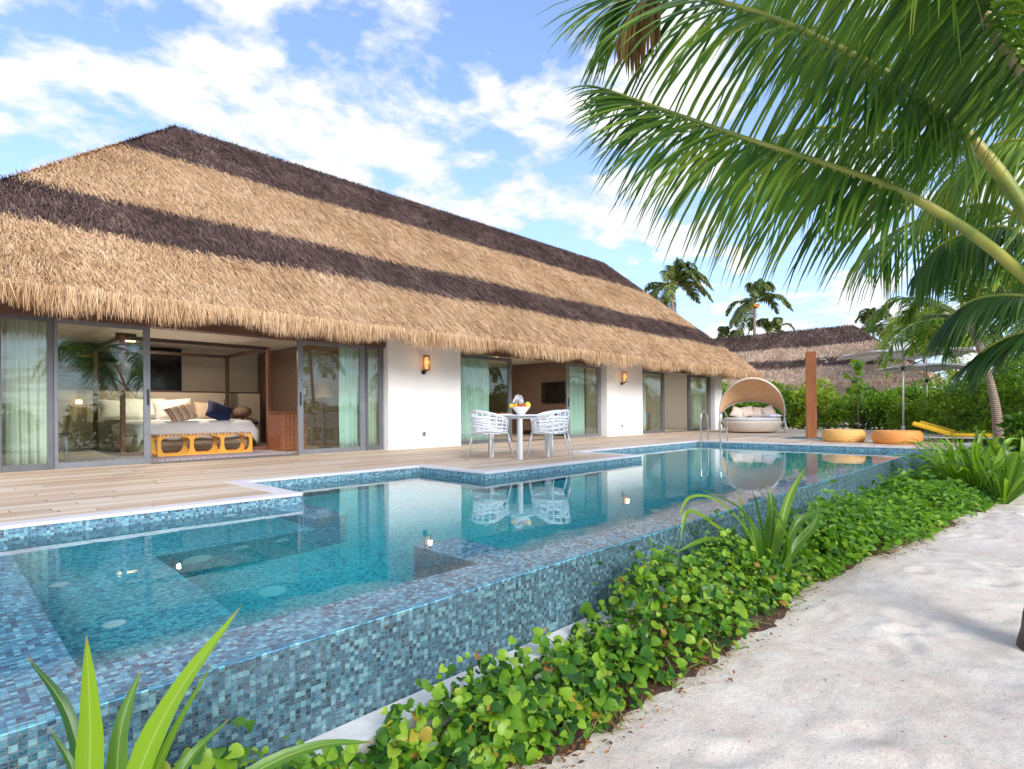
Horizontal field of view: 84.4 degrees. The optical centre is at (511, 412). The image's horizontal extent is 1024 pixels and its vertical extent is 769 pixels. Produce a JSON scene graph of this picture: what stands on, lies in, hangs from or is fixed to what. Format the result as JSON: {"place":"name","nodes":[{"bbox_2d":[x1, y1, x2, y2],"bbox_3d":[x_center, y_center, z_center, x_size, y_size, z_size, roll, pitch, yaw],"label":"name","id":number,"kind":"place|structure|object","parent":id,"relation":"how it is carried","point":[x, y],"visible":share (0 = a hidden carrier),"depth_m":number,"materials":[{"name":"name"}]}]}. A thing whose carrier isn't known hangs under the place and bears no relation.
{"place":"outdoors","nodes":[
{"label":"outdoors","id":0,"kind":"place"},
{"bbox_2d":[0,0,1023,388],"label":"sky","id":1,"kind":"structure","parent":0,"point":[461,108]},
{"bbox_2d":[378,488,998,768],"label":"planting bed soil","id":2,"kind":"structure","parent":0,"point":[548,759],"depth_m":3.11,"materials":[{"name":"soil"}]},
{"bbox_2d":[154,508,940,768],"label":"creeper ground cover","id":3,"kind":"object","parent":2,"relation":"on","point":[508,704],"visible":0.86,"depth_m":2.72,"materials":[{"name":"green plant"}]},
{"bbox_2d":[26,606,373,768],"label":"strap leaf plant","id":4,"kind":"object","parent":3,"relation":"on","point":[85,734],"visible":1,"depth_m":1.39,"materials":[{"name":"plant"}]},
{"bbox_2d":[512,519,973,768],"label":"leaf litter","id":5,"kind":"object","parent":2,"relation":"on","point":[608,722],"visible":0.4,"depth_m":3.00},
{"bbox_2d":[673,467,829,575],"bbox_3d":[1.977,1.012,4.421,1.623,1.073,0.511,0,0,-20],"label":"strap leaf plant","id":6,"kind":"object","parent":2,"relation":"on","point":[771,539],"visible":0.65,"depth_m":4.61,"materials":[{"name":"plant"}]},
{"bbox_2d":[759,460,1007,580],"bbox_3d":[6.160,1.093,8.591,10.548,0.669,2.016,0,0,-37],"label":"shrubby ground cover","id":7,"kind":"object","parent":2,"relation":"on","point":[895,499],"visible":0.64,"depth_m":6.54,"materials":[{"name":"green plant"}]},
{"bbox_2d":[891,438,1007,480],"bbox_3d":[7.373,0.888,9.553,1.486,0.952,1.657,0,0,-39],"label":"strap leaf plant","id":8,"kind":"object","parent":2,"relation":"on","point":[949,455],"visible":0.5,"depth_m":9.62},
{"bbox_2d":[906,430,1011,466],"bbox_3d":[8.704,0.863,11.023,1.721,1.025,1.650,0,0,44],"label":"strap leaf plant","id":9,"kind":"object","parent":2,"relation":"on","point":[979,438],"visible":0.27,"depth_m":11.16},
{"bbox_2d":[906,432,1022,493],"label":"strap leaf plant","id":10,"kind":"object","parent":2,"relation":"on","point":[999,458],"visible":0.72,"depth_m":8.88,"materials":[{"name":"plant"}]},
{"bbox_2d":[508,423,1023,768],"bbox_3d":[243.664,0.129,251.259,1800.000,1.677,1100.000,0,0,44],"label":"sand ground","id":11,"kind":"structure","parent":0,"point":[860,711],"depth_m":2.97,"materials":[{"name":"sand"}]},
{"bbox_2d":[0,442,968,768],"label":"swimming pool","id":12,"kind":"structure","parent":11,"relation":"in","point":[306,690],"depth_m":2.59,"materials":[{"name":"blue tile"}]},
{"bbox_2d":[0,445,911,733],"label":"pool water","id":13,"kind":"structure","parent":12,"relation":"in","point":[158,603],"depth_m":3.54,"materials":[{"name":"liquid"}]},
{"bbox_2d":[0,439,977,529],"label":"stone coping","id":14,"kind":"object","parent":12,"relation":"on","point":[276,492],"visible":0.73,"depth_m":6.50,"materials":[{"name":"stone"}]},
{"bbox_2d":[245,472,917,768],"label":"pool gutter","id":15,"kind":"object","parent":12,"relation":"attached to","point":[366,727],"depth_m":2.49,"materials":[{"name":"white stone"}]},
{"bbox_2d":[644,257,713,312],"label":"palm tree","id":16,"kind":"object","parent":11,"relation":"on","point":[673,274],"visible":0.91,"depth_m":41.52,"materials":[{"name":"green plant"}]},
{"bbox_2d":[716,326,744,338],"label":"palm tree","id":17,"kind":"object","parent":11,"relation":"on","point":[724,330],"visible":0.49,"depth_m":45.63,"materials":[{"name":"green plant"}]},
{"bbox_2d":[722,381,760,427],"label":"shrub","id":18,"kind":"object","parent":11,"relation":"on","point":[724,388],"visible":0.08,"depth_m":26.79,"materials":[{"name":"green plant"}]},
{"bbox_2d":[725,278,793,338],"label":"palm tree","id":19,"kind":"object","parent":11,"relation":"on","point":[749,304],"visible":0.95,"depth_m":41.74,"materials":[{"name":"green plant"}]},
{"bbox_2d":[727,378,805,428],"bbox_3d":[11.682,-0.304,25.839,3.582,2.587,3.507,0,0,-16],"label":"shrub","id":20,"kind":"object","parent":11,"relation":"on","point":[787,394],"visible":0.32,"depth_m":25.39,"materials":[{"name":"green plant"}]},
{"bbox_2d":[748,317,794,334],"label":"palm tree","id":21,"kind":"object","parent":11,"relation":"on","point":[767,325],"visible":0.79,"depth_m":44.60,"materials":[{"name":"green plant"}]},
{"bbox_2d":[535,0,1023,650],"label":"coconut palm","id":22,"kind":"object","parent":11,"relation":"on","point":[937,48],"visible":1,"depth_m":3.30,"materials":[{"name":"green plant"}]},
{"bbox_2d":[781,377,842,428],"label":"shrub","id":23,"kind":"object","parent":11,"relation":"on","point":[831,393],"visible":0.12,"depth_m":26.42,"materials":[{"name":"green plant"}]},
{"bbox_2d":[784,383,856,428],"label":"shrub","id":24,"kind":"object","parent":11,"relation":"on","point":[823,400],"visible":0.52,"depth_m":24.34,"materials":[{"name":"green plant"}]},
{"bbox_2d":[713,324,951,422],"bbox_3d":[16.613,-2.573,42.200,25.290,6.492,9.543,0,0,44],"label":"neighbour villa","id":25,"kind":"object","parent":11,"relation":"on","point":[779,357],"visible":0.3,"depth_m":36.41,"materials":[{"name":"plant"}]},
{"bbox_2d":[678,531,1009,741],"bbox_3d":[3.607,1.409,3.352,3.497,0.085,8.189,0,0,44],"label":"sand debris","id":26,"kind":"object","parent":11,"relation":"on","point":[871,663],"visible":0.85,"depth_m":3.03,"materials":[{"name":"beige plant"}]},
{"bbox_2d":[820,388,900,429],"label":"shrub","id":27,"kind":"object","parent":11,"relation":"on","point":[871,401],"visible":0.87,"depth_m":23.01,"materials":[{"name":"green plant"}]},
{"bbox_2d":[854,307,895,340],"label":"palm tree","id":28,"kind":"object","parent":11,"relation":"on","point":[865,317],"visible":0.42,"depth_m":43.50,"materials":[{"name":"green plant"}]},
{"bbox_2d":[854,385,923,429],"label":"shrub","id":29,"kind":"object","parent":11,"relation":"on","point":[898,391],"visible":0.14,"depth_m":24.47,"materials":[{"name":"green plant"}]},
{"bbox_2d":[868,392,932,430],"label":"shrub","id":30,"kind":"object","parent":11,"relation":"on","point":[897,399],"visible":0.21,"depth_m":22.32,"materials":[{"name":"green plant"}]},
{"bbox_2d":[891,376,950,429],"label":"shrub","id":31,"kind":"object","parent":11,"relation":"on","point":[923,385],"visible":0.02,"depth_m":26.51,"materials":[{"name":"green plant"}]},
{"bbox_2d":[884,390,970,433],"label":"shrub","id":32,"kind":"object","parent":11,"relation":"on","point":[896,414],"visible":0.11,"depth_m":19.27,"materials":[{"name":"green plant"}]},
{"bbox_2d":[870,301,989,383],"bbox_3d":[22.186,-2.398,30.145,5.269,7.267,4.712,0,0,29],"label":"palm tree","id":33,"kind":"object","parent":11,"relation":"on","point":[893,321],"visible":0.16,"depth_m":30.12,"materials":[{"name":"green plant"}]},
{"bbox_2d":[922,387,942,396],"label":"shrub","id":34,"kind":"object","parent":11,"relation":"on","point":[932,390],"visible":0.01,"depth_m":22.98,"materials":[{"name":"green plant"}]},
{"bbox_2d":[904,357,969,429],"bbox_3d":[18.101,-0.498,22.146,4.686,3.271,5.163,0,0,44],"label":"shrub","id":35,"kind":"object","parent":11,"relation":"on","point":[931,385],"visible":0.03,"depth_m":22.99,"materials":[{"name":"green plant"}]},
{"bbox_2d":[867,260,1023,452],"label":"palm tree","id":36,"kind":"object","parent":11,"relation":"on","point":[908,321],"visible":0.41,"depth_m":13.01,"materials":[{"name":"green plant"}]},
{"bbox_2d":[884,317,1008,380],"bbox_3d":[20.477,-1.613,26.078,4.392,5.721,4.205,0,0,-13],"label":"palm tree","id":37,"kind":"object","parent":11,"relation":"on","point":[966,345],"visible":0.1,"depth_m":26.25,"materials":[{"name":"green plant"}]},
{"bbox_2d":[912,376,1002,445],"bbox_3d":[13.852,0.008,16.465,3.453,2.312,3.066,0,0,24],"label":"shrub","id":38,"kind":"object","parent":11,"relation":"on","point":[931,414],"visible":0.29,"depth_m":16.37,"materials":[{"name":"green plant"}]},
{"bbox_2d":[938,368,1019,428],"bbox_3d":[17.947,-0.825,19.862,5.475,3.922,5.194,0,0,44],"label":"shrub","id":39,"kind":"object","parent":11,"relation":"on","point":[954,382],"visible":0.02,"depth_m":20.85,"materials":[{"name":"green plant"}]},
{"bbox_2d":[936,443,1023,503],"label":"strap leaf plant","id":40,"kind":"object","parent":11,"relation":"on","point":[1010,488],"visible":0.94,"depth_m":8.49,"materials":[{"name":"plant"}]},
{"bbox_2d":[945,355,1023,445],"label":"shrub","id":41,"kind":"object","parent":11,"relation":"on","point":[964,425],"visible":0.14,"depth_m":15.12,"materials":[{"name":"green plant"}]},
{"bbox_2d":[946,289,1023,360],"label":"palm tree","id":42,"kind":"object","parent":11,"relation":"on","point":[1001,336],"visible":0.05,"depth_m":15.68,"materials":[{"name":"green plant"}]},
{"bbox_2d":[954,353,1023,457],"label":"shrub","id":43,"kind":"object","parent":11,"relation":"on","point":[1010,397],"visible":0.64,"depth_m":13.49,"materials":[{"name":"green plant"}]},
{"bbox_2d":[970,431,1023,473],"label":"strap leaf plant","id":44,"kind":"object","parent":11,"relation":"on","point":[993,449],"visible":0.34,"depth_m":9.76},
{"bbox_2d":[992,351,1023,394],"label":"shrub","id":45,"kind":"object","parent":11,"relation":"on","point":[1020,367],"visible":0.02,"depth_m":17.18,"materials":[{"name":"green plant"}]},
{"bbox_2d":[995,411,1023,462],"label":"shrub","id":46,"kind":"object","parent":11,"relation":"on","point":[1013,424],"visible":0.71,"depth_m":10.85,"materials":[{"name":"green plant"}]},
{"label":"deck base","id":47,"kind":"structure","parent":11,"relation":"on","visible":0},
{"bbox_2d":[0,428,973,522],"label":"timber deck","id":48,"kind":"structure","parent":47,"relation":"on","point":[39,494],"depth_m":8.05,"materials":[{"name":"wood"}]},
{"bbox_2d":[0,123,762,472],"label":"beach villa","id":49,"kind":"object","parent":48,"relation":"on","point":[186,233],"visible":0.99,"depth_m":12.28,"materials":[{"name":"plant"}]},
{"bbox_2d":[1,318,46,465],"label":"curtain","id":50,"kind":"object","parent":49,"relation":"hanging from","point":[24,388],"visible":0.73,"depth_m":8.19,"materials":[{"name":"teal fabric"}]},
{"bbox_2d":[0,313,53,472],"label":"sliding door","id":51,"kind":"structure","parent":49,"relation":"in","point":[49,465],"depth_m":8.13,"materials":[{"name":"metal"}]},
{"bbox_2d":[53,318,150,468],"bbox_3d":[-6.234,-0.281,8.638,0.085,2.210,1.215,0,0,44],"label":"sliding door","id":52,"kind":"structure","parent":49,"relation":"in","point":[146,330],"depth_m":8.72,"materials":[{"name":"grey metal"}]},
{"bbox_2d":[115,333,135,341],"bbox_3d":[-8.187,-1.582,11.967,0.120,0.160,0.360,0,0,44],"label":"ceiling lamp","id":53,"kind":"object","parent":49,"relation":"attached to","point":[121,334],"visible":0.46,"depth_m":11.93,"materials":[{"name":"white plastic"}]},
{"bbox_2d":[59,449,289,462],"bbox_3d":[-6.344,0.820,10.546,2.000,0.010,3.700,0,0,44],"label":"rug","id":54,"kind":"object","parent":49,"relation":"on","point":[254,452],"visible":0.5,"depth_m":10.33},
{"bbox_2d":[58,414,71,460],"bbox_3d":[-7.809,0.436,9.610,0.500,0.801,0.480,0,0,-36],"label":"desk chair","id":55,"kind":"object","parent":54,"relation":"on","point":[66,435],"visible":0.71,"depth_m":9.55,"materials":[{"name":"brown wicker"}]},
{"bbox_2d":[151,432,251,456],"bbox_3d":[-6.072,0.610,11.116,0.470,0.405,1.700,0,0,44],"label":"bed bench","id":56,"kind":"object","parent":54,"relation":"on","point":[191,437],"visible":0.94,"depth_m":11.02,"materials":[{"name":"orange paint"}]},
{"bbox_2d":[93,335,270,455],"bbox_3d":[-7.269,-0.304,12.473,2.580,2.270,2.810,0,0,44],"label":"canopy bed","id":57,"kind":"object","parent":49,"relation":"on","point":[128,435],"visible":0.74,"depth_m":11.84,"materials":[{"name":"fabric"}]},
{"bbox_2d":[97,399,142,420],"bbox_3d":[-8.607,-0.049,12.456,0.850,0.500,0.208,0,-22,-46],"label":"pillow","id":58,"kind":"object","parent":57,"relation":"on","point":[109,409],"visible":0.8,"depth_m":12.32,"materials":[{"name":"white fabric"}]},
{"bbox_2d":[126,398,164,418],"bbox_3d":[-8.366,-0.081,12.848,0.850,0.500,0.208,0,-16,-46],"label":"pillow","id":59,"kind":"object","parent":57,"relation":"on","point":[153,413],"visible":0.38,"depth_m":12.87,"materials":[{"name":"white fabric"}]},
{"bbox_2d":[152,398,190,419],"bbox_3d":[-7.875,-0.074,13.139,0.800,0.520,0.208,-5,-21,-46],"label":"pillow","id":60,"kind":"object","parent":57,"relation":"on","point":[160,406],"visible":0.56,"depth_m":12.93,"materials":[{"name":"white fabric"}]},
{"bbox_2d":[163,403,197,422],"bbox_3d":[-6.812,0.018,11.621,0.520,0.400,0.178,-25,-19,-49],"label":"cushion","id":61,"kind":"object","parent":57,"relation":"on","point":[182,412],"visible":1,"depth_m":11.54,"materials":[{"name":"fabric"}]},
{"bbox_2d":[194,402,212,418],"bbox_3d":[-7.483,-0.037,13.831,0.520,0.450,0.168,0,-15,-46],"label":"pillow","id":62,"kind":"object","parent":57,"relation":"on","point":[201,408],"visible":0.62,"depth_m":13.69,"materials":[{"name":"beige fabric"}]},
{"bbox_2d":[205,400,232,420],"bbox_3d":[-6.333,-0.005,12.215,0.520,0.460,0.178,27,-57,-36],"label":"cushion","id":63,"kind":"object","parent":57,"relation":"on","point":[217,411],"visible":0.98,"depth_m":12.13,"materials":[{"name":"blue fabric"}]},
{"bbox_2d":[247,422,257,444],"bbox_3d":[-6.816,0.538,14.442,0.400,0.580,0.500,0,0,44],"label":"bedside table","id":64,"kind":"object","parent":49,"relation":"on","point":[253,442],"visible":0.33,"depth_m":14.42,"materials":[{"name":"brown wood"}]},
{"bbox_2d":[233,406,251,419],"bbox_3d":[-6.869,0.043,14.392,0.440,0.410,0.440,0,0,44],"label":"table lamp","id":65,"kind":"object","parent":64,"relation":"on","point":[242,412],"visible":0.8,"depth_m":14.25,"materials":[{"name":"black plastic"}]},
{"bbox_2d":[266,412,308,450],"bbox_3d":[-4.893,0.402,12.311,0.770,0.825,0.620,0,0,44],"label":"wooden cabinet","id":66,"kind":"object","parent":49,"relation":"on","point":[282,431],"visible":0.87,"depth_m":12.03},
{"bbox_2d":[303,386,306,395],"bbox_3d":[-5.229,-0.523,14.147,0.360,0.240,0.024,0,0,44],"label":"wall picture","id":67,"kind":"object","parent":49,"relation":"attached to","point":[304,390],"depth_m":14.04,"materials":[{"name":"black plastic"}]},
{"bbox_2d":[315,382,332,447],"bbox_3d":[-4.263,0.060,12.841,0.400,1.500,0.400,0,0,44],"label":"floor lamp","id":68,"kind":"object","parent":49,"relation":"on","point":[324,390],"visible":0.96,"depth_m":12.73,"materials":[{"name":"beige fabric"}]},
{"bbox_2d":[297,340,365,453],"bbox_3d":[-3.598,-0.300,11.357,0.085,2.210,1.460,0,0,44],"label":"sliding door","id":69,"kind":"structure","parent":49,"relation":"in","point":[362,400],"depth_m":11.28,"materials":[{"name":"grey metal"}]},
{"bbox_2d":[339,347,357,446],"bbox_3d":[-3.431,-0.401,11.863,0.097,2.370,0.424,0,0,44],"label":"curtain","id":70,"kind":"object","parent":49,"relation":"hanging from","point":[348,397],"visible":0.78,"depth_m":11.84,"materials":[{"name":"teal fabric"}]},
{"bbox_2d":[368,350,376,445],"bbox_3d":[-3.127,-0.403,12.293,0.097,2.370,0.404,0,0,44],"label":"curtain","id":71,"kind":"object","parent":49,"relation":"hanging from","point":[372,423],"visible":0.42,"depth_m":12.37,"materials":[{"name":"green fabric"}]},
{"bbox_2d":[365,346,383,449],"bbox_3d":[-2.936,-0.304,12.028,0.060,2.210,0.415,0,0,44],"label":"sliding door","id":72,"kind":"structure","parent":49,"relation":"in","point":[380,446],"depth_m":12.09,"materials":[{"name":"metal"}]},
{"bbox_2d":[422,355,429,373],"bbox_3d":[-1.933,-1.065,12.663,0.203,0.418,0.150,0,0,44],"label":"wall lamp","id":73,"kind":"object","parent":49,"relation":"attached to","point":[426,363],"visible":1,"depth_m":12.61,"materials":[{"name":"yellow glass"}]},
{"bbox_2d":[460,353,488,440],"bbox_3d":[-1.039,-0.418,14.517,0.098,2.370,1.204,0,0,44],"label":"curtain","id":74,"kind":"object","parent":49,"relation":"hanging from","point":[474,384],"visible":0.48,"depth_m":14.54,"materials":[{"name":"teal fabric"}]},
{"bbox_2d":[460,354,511,444],"bbox_3d":[-0.690,-0.320,14.374,0.060,2.210,1.920,0,0,44],"label":"sliding door","id":75,"kind":"structure","parent":49,"relation":"in","point":[509,361],"depth_m":14.96,"materials":[{"name":"metal"}]},
{"bbox_2d":[523,419,569,435],"bbox_3d":[1.264,0.506,19.255,2.240,0.530,0.440,0,0,44],"label":"media console","id":76,"kind":"object","parent":49,"relation":"on","point":[527,428],"visible":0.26,"depth_m":19.64,"materials":[{"name":"brown wood"}]},
{"bbox_2d":[541,381,565,402],"bbox_3d":[1.453,-0.680,19.387,1.120,0.720,0.085,0,0,44],"label":"television","id":77,"kind":"object","parent":49,"relation":"attached to","point":[553,392],"visible":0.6,"depth_m":19.36,"materials":[{"name":"black plastic"}]},
{"bbox_2d":[569,363,584,434],"bbox_3d":[2.057,-0.440,17.853,0.097,2.370,0.704,0,0,44],"label":"curtain","id":78,"kind":"object","parent":49,"relation":"hanging from","point":[577,422],"visible":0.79,"depth_m":17.81,"materials":[{"name":"green fabric"}]},
{"bbox_2d":[565,364,600,437],"bbox_3d":[2.219,-0.341,17.355,0.085,2.210,1.710,0,0,44],"label":"sliding door","id":79,"kind":"structure","parent":49,"relation":"in","point":[598,369],"depth_m":17.76,"materials":[{"name":"grey metal"}]},
{"bbox_2d":[621,372,626,384],"bbox_3d":[3.650,-1.105,18.420,0.203,0.418,0.150,0,0,44],"label":"wall lamp","id":80,"kind":"object","parent":49,"relation":"attached to","point":[624,377],"visible":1,"depth_m":18.35,"materials":[{"name":"glass"}]},
{"bbox_2d":[642,370,645,430],"bbox_3d":[4.566,-0.457,20.225,0.098,2.370,0.804,0,0,44],"label":"curtain","id":81,"kind":"object","parent":49,"relation":"hanging from","point":[644,398],"visible":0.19,"depth_m":20.40,"materials":[{"name":"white fabric"}]},
{"bbox_2d":[646,412,649,429],"bbox_3d":[5.163,0.354,23.427,0.912,0.740,2.024,0,0,19],"label":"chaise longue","id":82,"kind":"object","parent":49,"relation":"on","point":[647,421],"visible":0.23,"depth_m":23.84,"materials":[{"name":"fabric"}]},
{"bbox_2d":[642,371,664,433],"bbox_3d":[4.991,-0.360,20.232,0.060,2.210,1.800,0,0,44],"label":"sliding door","id":83,"kind":"structure","parent":49,"relation":"in","point":[662,383],"depth_m":20.74,"materials":[{"name":"metal"}]},
{"bbox_2d":[693,375,700,427],"bbox_3d":[7.699,-0.479,23.456,0.098,2.370,0.604,0,0,44],"label":"curtain","id":84,"kind":"object","parent":49,"relation":"hanging from","point":[697,402],"visible":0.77,"depth_m":23.35,"materials":[{"name":"green fabric"}]},
{"bbox_2d":[687,375,710,430],"bbox_3d":[7.591,-0.379,22.913,0.060,2.210,1.970,0,0,44],"label":"sliding door","id":85,"kind":"structure","parent":49,"relation":"in","point":[689,428],"depth_m":22.49,"materials":[{"name":"metal"}]},
{"bbox_2d":[466,410,514,461],"bbox_3d":[-0.372,0.378,9.424,0.648,0.834,0.659,0,0,42],"label":"dining chair","id":86,"kind":"object","parent":48,"relation":"on","point":[485,426],"visible":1,"depth_m":9.18,"materials":[{"name":"white plastic"}]},
{"bbox_2d":[485,414,551,459],"bbox_3d":[0.134,0.414,9.903,0.860,0.750,0.860,0,0,44],"label":"dining table","id":87,"kind":"object","parent":48,"relation":"on","point":[519,418],"visible":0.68,"depth_m":9.55,"materials":[{"name":"white plastic"}]},
{"bbox_2d":[512,395,523,414],"bbox_3d":[0.120,-0.142,10.051,0.212,0.363,0.201,0,0,44],"label":"flower bunch","id":88,"kind":"object","parent":87,"relation":"on","point":[519,399],"visible":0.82,"depth_m":10.04,"materials":[{"name":"white plant"}]},
{"bbox_2d":[513,407,528,414],"bbox_3d":[0.159,-0.029,9.903,0.330,0.135,0.330,0,0,44],"label":"fruit bowl","id":89,"kind":"object","parent":87,"relation":"on","point":[520,410],"visible":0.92,"depth_m":9.81,"materials":[{"name":"ceramic"}]},
{"bbox_2d":[526,410,569,456],"bbox_3d":[0.667,0.370,10.383,0.648,0.834,0.659,0,0,40],"label":"dining chair","id":90,"kind":"object","parent":48,"relation":"on","point":[550,427],"visible":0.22,"depth_m":10.40,"materials":[{"name":"white plastic"}]},
{"bbox_2d":[526,409,573,460],"bbox_3d":[0.647,0.370,9.433,0.659,0.834,0.648,0,0,42],"label":"dining chair","id":91,"kind":"object","parent":48,"relation":"on","point":[559,428],"visible":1,"depth_m":9.20,"materials":[{"name":"white plastic"}]},
{"bbox_2d":[700,410,727,445],"bbox_3d":[5.248,0.804,14.671,0.560,1.699,0.483,0,0,44],"label":"pool ladder","id":92,"kind":"object","parent":48,"relation":"attached to","point":[708,426],"visible":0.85,"depth_m":14.69,"materials":[{"name":"metal"}]},
{"bbox_2d":[718,377,786,432],"bbox_3d":[8.664,-0.269,20.460,2.020,2.010,2.053,0,0,-27],"label":"round daybed","id":93,"kind":"object","parent":48,"relation":"on","point":[751,389],"visible":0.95,"depth_m":20.51,"materials":[{"name":"beige fabric"}]},
{"bbox_2d":[730,406,742,416],"bbox_3d":[8.344,0.011,20.917,0.440,0.440,0.208,21,-26,22],"label":"cushion","id":94,"kind":"object","parent":93,"relation":"on","point":[736,412],"visible":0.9,"depth_m":20.83,"materials":[{"name":"fabric"}]},
{"bbox_2d":[741,406,752,416],"bbox_3d":[8.689,-0.021,20.853,0.440,0.440,0.208,-9,-34,14],"label":"cushion","id":95,"kind":"object","parent":93,"relation":"on","point":[748,411],"visible":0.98,"depth_m":20.76,"materials":[{"name":"fabric"}]},
{"bbox_2d":[751,407,762,416],"bbox_3d":[9.026,0.006,20.694,0.440,0.440,0.208,6,-29,31],"label":"cushion","id":96,"kind":"object","parent":93,"relation":"on","point":[757,411],"visible":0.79,"depth_m":20.63,"materials":[{"name":"fabric"}]},
{"bbox_2d":[761,405,776,413],"bbox_3d":[9.271,-0.025,20.432,0.440,0.440,0.208,-28,-47,23],"label":"cushion","id":97,"kind":"object","parent":93,"relation":"on","point":[769,409],"visible":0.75,"depth_m":20.36,"materials":[{"name":"fabric"}]},
{"bbox_2d":[760,414,781,417],"bbox_3d":[9.149,0.125,19.964,0.450,0.128,0.750,0,0,-7],"label":"folded towel","id":98,"kind":"object","parent":93,"relation":"on","point":[771,415],"visible":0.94,"depth_m":19.71,"materials":[{"name":"white fabric"}]},
{"bbox_2d":[781,437,822,439],"bbox_3d":[8.532,0.723,15.760,1.500,0.010,1.300,0,0,44],"label":"shower tray","id":99,"kind":"object","parent":48,"relation":"on","point":[819,438],"visible":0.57,"depth_m":15.61,"materials":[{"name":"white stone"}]},
{"bbox_2d":[805,351,827,437],"bbox_3d":[8.523,-0.480,15.765,0.570,2.420,0.260,0,0,24],"label":"shower post","id":100,"kind":"object","parent":99,"relation":"on","point":[811,391],"visible":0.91,"depth_m":15.71,"materials":[{"name":"wood"}]},
{"bbox_2d":[821,429,865,441],"bbox_3d":[8.308,0.578,14.165,0.959,0.300,0.959,0,0,44],"label":"wicker pouf","id":101,"kind":"object","parent":48,"relation":"on","point":[843,435],"visible":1,"depth_m":13.79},
{"bbox_2d":[843,359,868,428],"bbox_3d":[13.467,-0.676,22.105,0.872,2.947,0.865,0,0,13],"label":"sea grape","id":102,"kind":"object","parent":48,"relation":"on","point":[862,385],"visible":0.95,"depth_m":22.06,"materials":[{"name":"green plant"}]},
{"bbox_2d":[871,430,922,444],"bbox_3d":[8.947,0.574,13.128,0.999,0.300,0.999,0,0,44],"label":"wicker pouf","id":103,"kind":"object","parent":48,"relation":"on","point":[888,436],"visible":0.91,"depth_m":12.76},
{"bbox_2d":[836,345,976,429],"bbox_3d":[11.771,-0.673,16.998,3.356,2.760,3.356,0,0,-23],"label":"parasol","id":104,"kind":"object","parent":48,"relation":"on","point":[866,356],"visible":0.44,"depth_m":16.99,"materials":[{"name":"fabric"}]},
{"bbox_2d":[871,359,967,432],"bbox_3d":[13.920,-0.548,18.954,2.984,2.480,2.984,0,0,22],"label":"parasol","id":105,"kind":"object","parent":48,"relation":"on","point":[932,367],"visible":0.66,"depth_m":18.95,"materials":[{"name":"fabric"}]},
{"bbox_2d":[912,421,992,438],"bbox_3d":[10.836,0.471,13.588,1.967,0.485,0.660,0,0,37],"label":"sun lounger","id":106,"kind":"object","parent":48,"relation":"on","point":[948,436],"visible":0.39,"depth_m":13.55,"materials":[{"name":"yellow fabric"}]},
{"bbox_2d":[919,421,986,439],"bbox_3d":[11.705,0.465,14.556,1.967,0.485,0.660,0,0,37],"label":"sun lounger","id":107,"kind":"object","parent":48,"relation":"on","point":[940,427],"visible":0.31,"depth_m":14.71,"materials":[{"name":"fabric"}]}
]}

